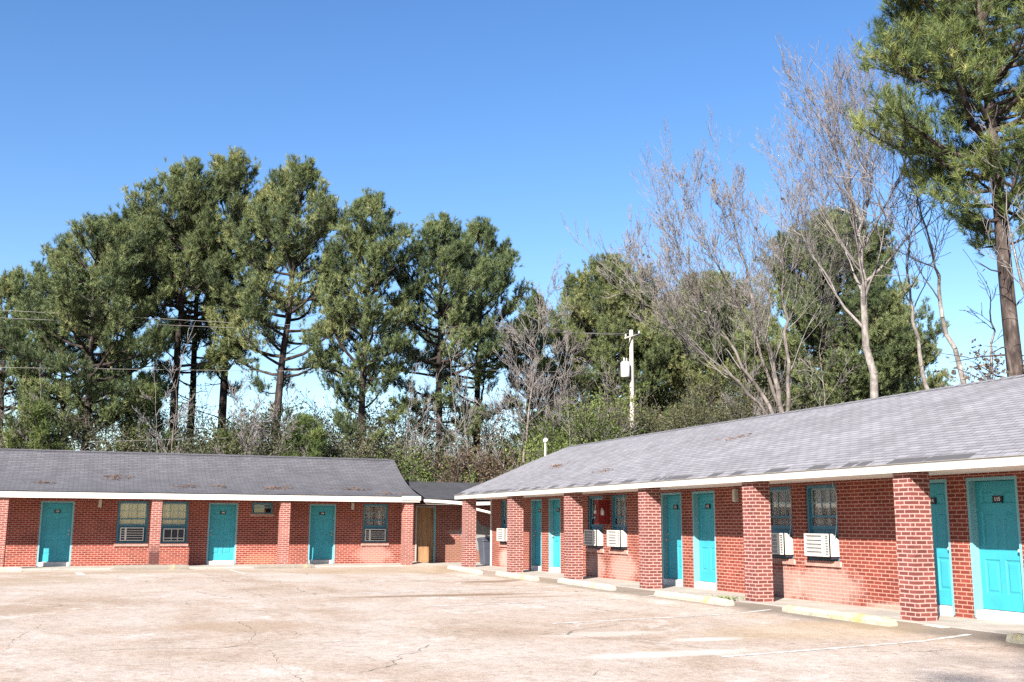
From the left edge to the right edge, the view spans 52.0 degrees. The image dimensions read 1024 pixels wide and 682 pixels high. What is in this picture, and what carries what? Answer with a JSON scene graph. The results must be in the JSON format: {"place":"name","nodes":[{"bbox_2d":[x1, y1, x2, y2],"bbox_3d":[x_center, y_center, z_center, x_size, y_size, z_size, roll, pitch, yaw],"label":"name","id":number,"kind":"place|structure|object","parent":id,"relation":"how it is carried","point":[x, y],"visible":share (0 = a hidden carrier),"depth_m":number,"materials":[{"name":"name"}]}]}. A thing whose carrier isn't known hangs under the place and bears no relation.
{"place":"outdoors","nodes":[
{"label":"outdoors","id":0,"kind":"place"},
{"bbox_2d":[0,561,1023,681],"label":"parking lot","id":1,"kind":"structure","parent":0,"point":[99,626],"depth_m":14.84,"materials":[{"name":"concrete"}]},
{"bbox_2d":[111,564,188,569],"bbox_3d":[-12.214,7.651,35.493,2.504,0.194,0.202,3,-10,-18],"label":"wheel stop","id":2,"kind":"object","parent":1,"relation":"on","point":[154,567],"visible":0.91,"depth_m":35.43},
{"bbox_2d":[0,448,420,566],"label":"motel wing","id":3,"kind":"structure","parent":1,"relation":"on","point":[81,511],"depth_m":38.91,"materials":[{"name":"brick"}]},
{"bbox_2d":[36,501,74,565],"bbox_3d":[-16.112,6.802,37.100,1.100,2.258,0.222,4,-11,-21],"label":"door","id":4,"kind":"structure","parent":3,"relation":"in","point":[56,517],"depth_m":37.12,"materials":[{"name":"metal"}]},
{"bbox_2d":[114,501,148,545],"bbox_3d":[-13.780,6.626,38.131,1.170,1.615,0.405,4,-11,-21],"label":"window","id":5,"kind":"structure","parent":3,"relation":"in","point":[131,514],"depth_m":38.12,"materials":[{"name":"blue"}]},
{"bbox_2d":[120,527,143,540],"bbox_3d":[-13.744,6.982,37.973,0.800,0.470,0.210,4,-11,-21],"label":"air conditioner","id":6,"kind":"object","parent":3,"relation":"attached to","point":[131,534],"visible":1,"depth_m":37.90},
{"bbox_2d":[163,528,184,540],"bbox_3d":[-12.396,7.104,38.493,0.740,0.460,0.210,4,-11,-21],"label":"air conditioner","id":7,"kind":"object","parent":3,"relation":"attached to","point":[172,534],"visible":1,"depth_m":38.42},
{"bbox_2d":[160,501,188,545],"bbox_3d":[-12.450,6.722,38.649,1.110,1.615,0.405,4,-11,-21],"label":"window","id":8,"kind":"structure","parent":3,"relation":"in","point":[175,514],"depth_m":38.65,"materials":[{"name":"beige"}]},
{"bbox_2d":[206,503,237,564],"bbox_3d":[-10.812,7.187,39.163,1.060,2.258,0.222,4,-11,-21],"label":"door","id":9,"kind":"structure","parent":3,"relation":"in","point":[223,517],"depth_m":39.19,"materials":[{"name":"metal"}]},
{"bbox_2d":[250,502,273,516],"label":"window","id":10,"kind":"structure","parent":3,"relation":"in","point":[259,509],"depth_m":39.88,"materials":[{"name":"teal"}]},
{"bbox_2d":[308,504,335,563],"bbox_3d":[-7.344,7.438,40.512,1.030,2.258,0.222,4,-11,-21],"label":"door","id":11,"kind":"structure","parent":3,"relation":"in","point":[322,517],"depth_m":40.54,"materials":[{"name":"metal"}]},
{"bbox_2d":[364,529,385,540],"bbox_3d":[-5.385,7.613,41.221,0.820,0.460,0.210,4,-11,-21],"label":"air conditioner","id":12,"kind":"object","parent":3,"relation":"attached to","point":[374,534],"visible":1,"depth_m":41.15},
{"bbox_2d":[361,504,388,545],"bbox_3d":[-5.421,7.233,41.384,1.110,1.615,0.405,4,-11,-21],"label":"window","id":13,"kind":"structure","parent":3,"relation":"in","point":[375,516],"depth_m":41.38,"materials":[{"name":"beige"}]},
{"bbox_2d":[20,562,481,569],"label":"walkway","id":14,"kind":"structure","parent":1,"relation":"on","point":[217,566],"depth_m":37.47,"materials":[{"name":"concrete"}]},
{"bbox_2d":[405,481,489,562],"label":"link building","id":15,"kind":"structure","parent":14,"relation":"on","point":[437,523],"depth_m":42.23,"materials":[{"name":"red brick"}]},
{"bbox_2d":[415,506,435,562],"bbox_3d":[-3.492,7.732,42.029,0.840,2.240,0.205,4,-11,-21],"label":"door","id":16,"kind":"structure","parent":15,"relation":"in","point":[425,522],"depth_m":42.03,"materials":[{"name":"brown wood"}]},
{"bbox_2d":[477,537,489,564],"bbox_3d":[-0.888,7.900,39.480,0.730,1.031,0.708,4,-11,-21],"label":"trash bin","id":17,"kind":"object","parent":14,"relation":"on","point":[484,548],"visible":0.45,"depth_m":39.19,"materials":[{"name":"plastic"}]},
{"bbox_2d":[254,564,314,568],"bbox_3d":[-8.030,7.970,37.118,2.101,0.163,0.202,4,-10,-20],"label":"wheel stop","id":18,"kind":"object","parent":1,"relation":"on","point":[271,566],"visible":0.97,"depth_m":37.03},
{"bbox_2d":[447,565,482,573],"bbox_3d":[-1.556,7.433,34.163,0.200,0.148,3.909,3,-10,-17],"label":"wheel stop","id":19,"kind":"object","parent":1,"relation":"on","point":[467,570],"visible":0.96,"depth_m":33.68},
{"bbox_2d":[2,580,941,681],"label":"pavement crack","id":20,"kind":"object","parent":1,"relation":"on","point":[358,657],"visible":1,"depth_m":13.77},
{"bbox_2d":[495,571,539,580],"bbox_3d":[0.123,6.729,30.102,0.201,0.149,3.201,4,-10,-20],"label":"wheel stop","id":21,"kind":"object","parent":1,"relation":"on","point":[519,576],"visible":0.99,"depth_m":29.73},
{"bbox_2d":[444,595,653,605],"bbox_3d":[0.844,5.292,21.445,5.466,0.051,0.100,6,-11,-30],"label":"parking line","id":22,"kind":"object","parent":1,"relation":"on","point":[548,601],"visible":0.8,"depth_m":21.43,"materials":[{"name":"white paint"}]},
{"bbox_2d":[557,578,615,590],"bbox_3d":[1.817,6.035,26.101,0.202,0.149,3.404,4,-10,-19],"label":"wheel stop","id":23,"kind":"object","parent":1,"relation":"on","point":[602,586],"visible":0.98,"depth_m":25.77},
{"bbox_2d":[552,609,772,623],"bbox_3d":[2.668,4.670,17.838,4.768,0.046,0.100,6,-11,-31],"label":"parking line","id":24,"kind":"object","parent":1,"relation":"on","point":[665,617],"visible":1,"depth_m":17.80,"materials":[{"name":"white paint"}]},
{"bbox_2d":[654,590,733,605],"bbox_3d":[3.656,5.220,21.359,0.201,0.149,2.900,4,-11,-20],"label":"wheel stop","id":25,"kind":"object","parent":1,"relation":"on","point":[697,598],"visible":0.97,"depth_m":21.09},
{"bbox_2d":[459,565,1023,633],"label":"walkway","id":26,"kind":"structure","parent":1,"relation":"on","point":[980,625],"depth_m":19.83,"materials":[{"name":"concrete"}]},
{"bbox_2d":[454,374,1023,623],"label":"motel wing","id":27,"kind":"structure","parent":26,"relation":"on","point":[913,502],"depth_m":20.89,"materials":[{"name":"brick"}]},
{"bbox_2d":[22,433,751,494],"bbox_3d":[-0.570,3.697,31.449,32.203,1.530,10.922,-7,-12,34],"label":"pine straw","id":28,"kind":"object","parent":27,"relation":"on","point":[729,438],"visible":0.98,"depth_m":37.93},
{"bbox_2d":[497,528,506,542],"bbox_3d":[-0.215,6.713,36.255,0.380,0.485,0.760,4,-11,-21],"label":"air conditioner","id":29,"kind":"object","parent":27,"relation":"attached to","point":[501,535],"visible":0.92,"depth_m":36.09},
{"bbox_2d":[499,500,506,546],"bbox_3d":[-0.149,6.335,36.445,0.239,1.585,1.090,4,-11,-21],"label":"window","id":30,"kind":"structure","parent":27,"relation":"in","point":[504,503],"depth_m":36.86,"materials":[{"name":"teal"}]},
{"bbox_2d":[531,499,540,570],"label":"door","id":31,"kind":"structure","parent":27,"relation":"in","point":[535,503],"depth_m":34.15,"materials":[{"name":"metal"}]},
{"bbox_2d":[549,498,560,572],"bbox_3d":[1.407,6.022,32.573,0.222,2.258,0.920,4,-11,-21],"label":"door","id":32,"kind":"structure","parent":27,"relation":"in","point":[554,506],"depth_m":32.78,"materials":[{"name":"wood"}]},
{"bbox_2d":[584,530,602,547],"bbox_3d":[2.380,5.603,29.794,0.380,0.485,0.760,4,-11,-21],"label":"air conditioner","id":33,"kind":"object","parent":27,"relation":"attached to","point":[593,538],"visible":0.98,"depth_m":29.54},
{"bbox_2d":[586,496,603,552],"bbox_3d":[2.444,5.225,29.983,0.234,1.585,1.070,4,-11,-21],"label":"window","id":34,"kind":"structure","parent":27,"relation":"in","point":[592,526],"depth_m":30.23,"materials":[{"name":"teal"}]},
{"bbox_2d":[594,500,609,523],"bbox_3d":[2.488,4.749,29.180,0.408,0.660,0.335,4,-11,-21],"label":"fire extinguisher cabinet","id":35,"kind":"object","parent":27,"relation":"attached to","point":[601,511],"depth_m":29.11,"materials":[{"name":"metal"}]},
{"bbox_2d":[607,530,626,548],"bbox_3d":[2.913,5.375,28.465,0.380,0.485,0.760,4,-11,-21],"label":"air conditioner","id":36,"kind":"object","parent":27,"relation":"attached to","point":[616,539],"visible":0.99,"depth_m":28.21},
{"bbox_2d":[609,495,627,553],"bbox_3d":[2.978,4.997,28.655,0.236,1.585,1.040,4,-11,-21],"label":"window","id":37,"kind":"structure","parent":27,"relation":"in","point":[619,506],"depth_m":28.85,"materials":[{"name":"teal"}]},
{"bbox_2d":[661,492,682,586],"bbox_3d":[4.042,4.895,26.011,0.222,2.258,1.000,4,-11,-21],"label":"door","id":38,"kind":"structure","parent":27,"relation":"in","point":[671,511],"depth_m":26.20,"materials":[{"name":"wood"}]},
{"bbox_2d":[692,490,716,589],"bbox_3d":[4.590,4.661,24.646,0.222,2.258,1.000,4,-11,-21],"label":"door","id":39,"kind":"structure","parent":27,"relation":"in","point":[703,503],"depth_m":24.82,"materials":[{"name":"wood"}]},
{"bbox_2d":[771,533,792,556],"bbox_3d":[5.574,4.237,21.840,0.380,0.485,0.760,4,-11,-21],"label":"air conditioner","id":40,"kind":"object","parent":27,"relation":"attached to","point":[782,544],"visible":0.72,"depth_m":21.52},
{"bbox_2d":[770,486,794,564],"bbox_3d":[5.640,3.860,22.029,0.239,1.585,1.090,4,-11,-21],"label":"window","id":41,"kind":"structure","parent":27,"relation":"in","point":[780,498],"depth_m":22.09,"materials":[{"name":"blue"}]},
{"bbox_2d":[804,533,839,559],"bbox_3d":[6.104,4.011,20.520,0.380,0.485,0.760,4,-11,-21],"label":"air conditioner","id":42,"kind":"object","parent":27,"relation":"attached to","point":[821,546],"visible":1,"depth_m":20.33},
{"bbox_2d":[804,484,841,567],"bbox_3d":[6.247,3.639,20.740,0.405,1.585,1.090,4,-11,-21],"label":"window","id":43,"kind":"structure","parent":27,"relation":"in","point":[821,499],"depth_m":20.87,"materials":[{"name":"blue"}]},
{"bbox_2d":[929,479,954,615],"bbox_3d":[7.236,3.529,18.057,0.222,2.258,1.020,4,-11,-21],"label":"door","id":44,"kind":"structure","parent":27,"relation":"in","point":[938,492],"depth_m":17.90,"materials":[{"name":"wood"}]},
{"bbox_2d":[965,476,1023,623],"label":"door","id":45,"kind":"structure","parent":27,"relation":"in","point":[992,504],"depth_m":16.83,"materials":[{"name":"wood"}]},
{"bbox_2d":[782,605,897,626],"bbox_3d":[5.351,4.531,17.384,0.202,0.149,2.852,4,-10,-19],"label":"wheel stop","id":46,"kind":"object","parent":1,"relation":"on","point":[854,617],"visible":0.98,"depth_m":17.09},
{"bbox_2d":[721,634,972,656],"bbox_3d":[4.487,3.945,13.651,4.611,0.042,0.121,6,-11,-30],"label":"parking line","id":47,"kind":"object","parent":1,"relation":"on","point":[849,646],"visible":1,"depth_m":13.61,"materials":[{"name":"white paint"}]},
{"bbox_2d":[1006,633,1023,644],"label":"wheel stop","id":48,"kind":"object","parent":1,"relation":"on","point":[1016,638],"visible":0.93,"depth_m":13.81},
{"bbox_2d":[0,0,1023,467],"label":"sky","id":49,"kind":"structure","parent":0,"point":[519,115],"materials":[{"name":"blue"}]},
{"bbox_2d":[53,559,1014,611],"bbox_3d":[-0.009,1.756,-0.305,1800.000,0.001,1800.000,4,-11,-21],"label":"ground","id":50,"kind":"structure","parent":0,"point":[234,564],"depth_m":47.21,"materials":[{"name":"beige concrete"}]},
{"bbox_2d":[0,363,59,449],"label":"bare tree","id":51,"kind":"object","parent":50,"relation":"on","point":[19,417],"visible":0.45,"depth_m":43.23,"materials":[{"name":"grey plant"}]},
{"bbox_2d":[0,396,70,491],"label":"young pine","id":52,"kind":"object","parent":50,"relation":"on","point":[38,404],"visible":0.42,"depth_m":43.12,"materials":[{"name":"green plant"}]},
{"bbox_2d":[0,268,74,439],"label":"pine tree","id":53,"kind":"object","parent":50,"relation":"on","point":[5,288],"visible":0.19,"depth_m":52.28,"materials":[{"name":"green plant"}]},
{"bbox_2d":[0,247,121,449],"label":"pine tree","id":54,"kind":"object","parent":50,"relation":"on","point":[23,371],"visible":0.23,"depth_m":49.04,"materials":[{"name":"green plant"}]},
{"bbox_2d":[0,380,128,491],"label":"evergreen shrub","id":55,"kind":"object","parent":50,"relation":"on","point":[53,433],"visible":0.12,"depth_m":43.77,"materials":[{"name":"green plant"}]},
{"bbox_2d":[0,211,181,450],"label":"pine tree","id":56,"kind":"object","parent":50,"relation":"on","point":[101,232],"visible":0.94,"depth_m":46.77,"materials":[{"name":"green plant"}]},
{"bbox_2d":[52,201,192,449],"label":"pine tree","id":57,"kind":"object","parent":50,"relation":"on","point":[154,285],"visible":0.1,"depth_m":52.16,"materials":[{"name":"green plant"}]},
{"bbox_2d":[59,395,205,453],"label":"evergreen shrub","id":58,"kind":"object","parent":50,"relation":"on","point":[123,430],"visible":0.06,"depth_m":46.16,"materials":[{"name":"green plant"}]},
{"bbox_2d":[114,367,179,451],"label":"young pine","id":59,"kind":"object","parent":50,"relation":"on","point":[153,385],"visible":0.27,"depth_m":47.97,"materials":[{"name":"green plant"}]},
{"bbox_2d":[132,321,195,452],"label":"bare tree","id":60,"kind":"object","parent":50,"relation":"on","point":[169,419],"visible":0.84,"depth_m":46.30,"materials":[{"name":"grey plant"}]},
{"bbox_2d":[99,155,258,450],"bbox_3d":[-16.476,0.437,51.169,7.934,20.060,6.706,4,-11,-21],"label":"pine tree","id":61,"kind":"object","parent":50,"relation":"on","point":[176,184],"visible":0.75,"depth_m":51.04,"materials":[{"name":"green plant"}]},
{"bbox_2d":[132,202,262,450],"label":"pine tree","id":62,"kind":"object","parent":50,"relation":"on","point":[194,357],"visible":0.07,"depth_m":54.90,"materials":[{"name":"green plant"}]},
{"bbox_2d":[104,383,315,453],"bbox_3d":[-14.469,6.285,50.256,9.909,8.296,9.412,4,-11,-21],"label":"evergreen shrub","id":63,"kind":"object","parent":50,"relation":"on","point":[179,437],"visible":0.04,"depth_m":49.36,"materials":[{"name":"green plant"}]},
{"bbox_2d":[204,428,239,454],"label":"young pine","id":64,"kind":"object","parent":50,"relation":"on","point":[226,433],"visible":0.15,"depth_m":47.73,"materials":[{"name":"green plant"}]},
{"bbox_2d":[161,145,287,447],"bbox_3d":[-14.580,0.272,53.393,7.805,21.178,6.775,4,-11,-21],"label":"pine tree","id":65,"kind":"object","parent":50,"relation":"on","point":[234,172],"visible":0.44,"depth_m":53.01,"materials":[{"name":"green plant"}]},
{"bbox_2d":[138,381,356,495],"bbox_3d":[-12.244,6.245,48.104,9.715,8.709,9.228,-7,-12,36],"label":"evergreen shrub","id":66,"kind":"object","parent":50,"relation":"on","point":[231,441],"visible":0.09,"depth_m":47.10,"materials":[{"name":"green plant"}]},
{"bbox_2d":[215,372,326,456],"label":"bare tree","id":67,"kind":"object","parent":50,"relation":"on","point":[255,425],"visible":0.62,"depth_m":46.20,"materials":[{"name":"grey plant"}]},
{"bbox_2d":[201,152,366,445],"bbox_3d":[-10.843,0.407,49.968,7.430,19.780,6.571,9,-13,-40],"label":"pine tree","id":68,"kind":"object","parent":50,"relation":"on","point":[285,204],"visible":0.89,"depth_m":49.88,"materials":[{"name":"green plant"}]},
{"bbox_2d":[277,411,335,495],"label":"young pine","id":69,"kind":"object","parent":50,"relation":"on","point":[317,433],"visible":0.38,"depth_m":46.31,"materials":[{"name":"green plant"}]},
{"bbox_2d":[210,394,467,559],"bbox_3d":[-9.528,6.526,49.963,12.798,8.137,10.538,-8,-13,39],"label":"evergreen shrub","id":70,"kind":"object","parent":50,"relation":"on","point":[337,452],"visible":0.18,"depth_m":47.46,"materials":[{"name":"green plant"}]},
{"bbox_2d":[301,186,431,458],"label":"pine tree","id":71,"kind":"object","parent":50,"relation":"on","point":[377,256],"visible":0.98,"depth_m":49.28,"materials":[{"name":"green plant"}]},
{"bbox_2d":[330,397,461,496],"bbox_3d":[-5.940,6.411,49.727,8.168,8.376,11.329,-4,-11,22],"label":"evergreen shrub","id":72,"kind":"object","parent":50,"relation":"on","point":[385,450],"visible":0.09,"depth_m":49.50,"materials":[{"name":"green plant"}]},
{"bbox_2d":[372,445,457,562],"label":"evergreen shrub","id":73,"kind":"object","parent":50,"relation":"on","point":[406,467],"visible":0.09,"depth_m":46.97,"materials":[{"name":"green plant"}]},
{"bbox_2d":[384,343,452,470],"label":"bare tree","id":74,"kind":"object","parent":50,"relation":"on","point":[410,419],"visible":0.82,"depth_m":49.59,"materials":[{"name":"grey plant"}]},
{"bbox_2d":[377,210,509,478],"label":"pine tree","id":75,"kind":"object","parent":50,"relation":"on","point":[435,234],"visible":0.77,"depth_m":52.54,"materials":[{"name":"green plant"}]},
{"bbox_2d":[407,417,529,482],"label":"evergreen shrub","id":76,"kind":"object","parent":50,"relation":"on","point":[488,471],"visible":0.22,"depth_m":48.78,"materials":[{"name":"green plant"}]},
{"bbox_2d":[433,318,509,480],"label":"bare tree","id":77,"kind":"object","parent":50,"relation":"on","point":[464,424],"visible":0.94,"depth_m":48.55,"materials":[{"name":"grey plant"}]},
{"bbox_2d":[413,215,538,453],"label":"pine tree","id":78,"kind":"object","parent":50,"relation":"on","point":[479,231],"visible":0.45,"depth_m":56.62,"materials":[{"name":"green plant"}]},
{"bbox_2d":[424,420,574,482],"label":"evergreen shrub","id":79,"kind":"object","parent":50,"relation":"on","point":[526,461],"visible":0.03,"depth_m":50.59,"materials":[{"name":"green plant"}]},
{"bbox_2d":[0,341,1001,475],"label":"undergrowth","id":80,"kind":"object","parent":50,"relation":"on","point":[489,428],"visible":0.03,"depth_m":59.08,"materials":[{"name":"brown plant"}]},
{"bbox_2d":[480,398,525,470],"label":"bare tree","id":81,"kind":"object","parent":50,"relation":"on","point":[498,455],"visible":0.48,"depth_m":49.38,"materials":[{"name":"grey plant"}]},
{"bbox_2d":[455,247,593,464],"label":"bare tree","id":82,"kind":"object","parent":50,"relation":"on","point":[532,381],"visible":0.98,"depth_m":52.29,"materials":[{"name":"grey plant"}]},
{"bbox_2d":[499,286,560,456],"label":"bare tree","id":83,"kind":"object","parent":50,"relation":"on","point":[544,361],"visible":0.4,"depth_m":60.65,"materials":[{"name":"brown plant"}]},
{"bbox_2d":[537,369,564,456],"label":"bare tree","id":84,"kind":"object","parent":50,"relation":"on","point":[548,410],"visible":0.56,"depth_m":49.67,"materials":[{"name":"grey plant"}]},
{"bbox_2d":[449,376,663,482],"bbox_3d":[3.244,6.495,53.079,10.277,9.015,11.751,-8,-13,40],"label":"evergreen shrub","id":85,"kind":"object","parent":50,"relation":"on","point":[579,421],"visible":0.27,"depth_m":51.26,"materials":[{"name":"green plant"}]},
{"bbox_2d":[541,323,581,445],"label":"bare tree","id":86,"kind":"object","parent":50,"relation":"on","point":[564,389],"visible":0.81,"depth_m":50.33,"materials":[{"name":"grey plant"}]},
{"bbox_2d":[560,356,644,443],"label":"bare tree","id":87,"kind":"object","parent":50,"relation":"on","point":[584,430],"visible":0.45,"depth_m":50.91,"materials":[{"name":"grey plant"}]},
{"bbox_2d":[512,251,712,433],"bbox_3d":[6.091,3.655,66.361,12.850,19.146,12.286,4,-11,-21],"label":"broadleaf tree","id":88,"kind":"object","parent":50,"relation":"on","point":[597,314],"visible":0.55,"depth_m":64.31,"materials":[{"name":"green plant"}]},
{"bbox_2d":[621,330,639,435],"bbox_3d":[6.367,5.405,56.244,0.498,12.230,1.433,-8,-13,40],"label":"utility pole","id":89,"kind":"object","parent":50,"relation":"on","point":[627,369],"visible":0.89,"depth_m":56.63,"materials":[{"name":"grey wood"}]},
{"bbox_2d":[0,367,620,373],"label":"power line","id":90,"kind":"object","parent":89,"relation":"attached to","point":[307,370],"visible":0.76,"depth_m":49.54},
{"bbox_2d":[3,310,624,335],"bbox_3d":[-11.406,-1.053,49.147,38.205,1.269,0.474,4,-11,-22],"label":"power line","id":91,"kind":"object","parent":89,"relation":"attached to","point":[286,324],"visible":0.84,"depth_m":48.52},
{"bbox_2d":[11,318,628,333],"bbox_3d":[-11.055,-0.970,49.618,39.209,1.769,0.644,4,-11,-22],"label":"power line","id":92,"kind":"object","parent":89,"relation":"attached to","point":[295,329],"visible":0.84,"depth_m":49.39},
{"bbox_2d":[537,379,739,438],"bbox_3d":[7.801,7.996,59.456,11.367,10.577,16.138,-2,-10,12],"label":"evergreen shrub","id":93,"kind":"object","parent":50,"relation":"on","point":[621,418],"visible":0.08,"depth_m":56.34,"materials":[{"name":"green plant"}]},
{"bbox_2d":[628,369,781,434],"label":"evergreen shrub","id":94,"kind":"object","parent":50,"relation":"on","point":[672,424],"visible":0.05,"depth_m":54.36,"materials":[{"name":"green plant"}]},
{"bbox_2d":[560,105,871,414],"bbox_3d":[7.730,-0.554,38.751,11.216,18.017,6.942,-2,-10,10],"label":"bare tree","id":95,"kind":"object","parent":50,"relation":"on","point":[671,301],"visible":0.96,"depth_m":39.59,"materials":[{"name":"grey plant"}]},
{"bbox_2d":[634,269,798,429],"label":"pine tree","id":96,"kind":"object","parent":50,"relation":"on","point":[677,365],"visible":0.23,"depth_m":65.66,"materials":[{"name":"green plant"}]},
{"bbox_2d":[714,329,812,422],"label":"bare tree","id":97,"kind":"object","parent":50,"relation":"on","point":[758,398],"visible":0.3,"depth_m":52.98,"materials":[{"name":"grey plant"}]},
{"bbox_2d":[668,361,864,429],"bbox_3d":[14.357,6.221,55.884,14.746,10.646,13.652,4,-11,-21],"label":"evergreen shrub","id":98,"kind":"object","parent":50,"relation":"on","point":[791,406],"visible":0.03,"depth_m":53.69,"materials":[{"name":"green plant"}]},
{"bbox_2d":[696,332,916,423],"bbox_3d":[17.975,5.587,56.291,13.563,12.770,15.771,4,-11,-21],"label":"evergreen shrub","id":99,"kind":"object","parent":50,"relation":"on","point":[817,361],"visible":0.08,"depth_m":55.52,"materials":[{"name":"green plant"}]},
{"bbox_2d":[790,241,862,405],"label":"bare tree","id":100,"kind":"object","parent":50,"relation":"on","point":[828,336],"visible":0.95,"depth_m":41.34,"materials":[{"name":"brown plant"}]},
{"bbox_2d":[728,206,951,411],"bbox_3d":[17.690,1.939,55.934,11.787,19.081,10.105,-5,-11,30],"label":"pine tree","id":101,"kind":"object","parent":50,"relation":"on","point":[883,303],"visible":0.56,"depth_m":54.34,"materials":[{"name":"green plant"}]},
{"bbox_2d":[749,22,1011,398],"bbox_3d":[12.141,-1.591,35.434,7.667,18.959,7.272,4,-11,-21],"label":"bare tree","id":102,"kind":"object","parent":50,"relation":"on","point":[864,288],"visible":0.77,"depth_m":35.63,"materials":[{"name":"grey plant"}]},
{"bbox_2d":[822,289,956,396],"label":"pine tree","id":103,"kind":"object","parent":50,"relation":"on","point":[931,348],"visible":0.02,"depth_m":61.56,"materials":[{"name":"green plant"}]},
{"bbox_2d":[832,79,966,383],"bbox_3d":[12.063,-0.500,31.828,4.081,15.581,6.618,-2,-10,10],"label":"bare tree","id":104,"kind":"object","parent":50,"relation":"on","point":[950,340],"visible":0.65,"depth_m":31.50,"materials":[{"name":"grey plant"}]},
{"bbox_2d":[869,136,950,389],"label":"bare tree","id":105,"kind":"object","parent":50,"relation":"on","point":[921,366],"visible":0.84,"depth_m":33.70,"materials":[{"name":"grey plant"}]},
{"bbox_2d":[843,0,1023,381],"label":"pine tree","id":106,"kind":"object","parent":50,"relation":"on","point":[926,30],"visible":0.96,"depth_m":28.69,"materials":[{"name":"green plant"}]},
{"bbox_2d":[931,338,1023,385],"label":"evergreen shrub","id":107,"kind":"object","parent":50,"relation":"on","point":[988,367],"visible":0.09,"depth_m":27.87,"materials":[{"name":"green plant"}]},
{"bbox_2d":[961,251,1001,379],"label":"bare tree","id":108,"kind":"object","parent":50,"relation":"on","point":[992,338],"visible":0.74,"depth_m":32.35,"materials":[{"name":"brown plant"}]},
{"bbox_2d":[961,85,1023,294],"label":"bare tree","id":109,"kind":"object","parent":50,"relation":"on","point":[1020,282],"visible":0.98,"depth_m":27.73,"materials":[{"name":"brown plant"}]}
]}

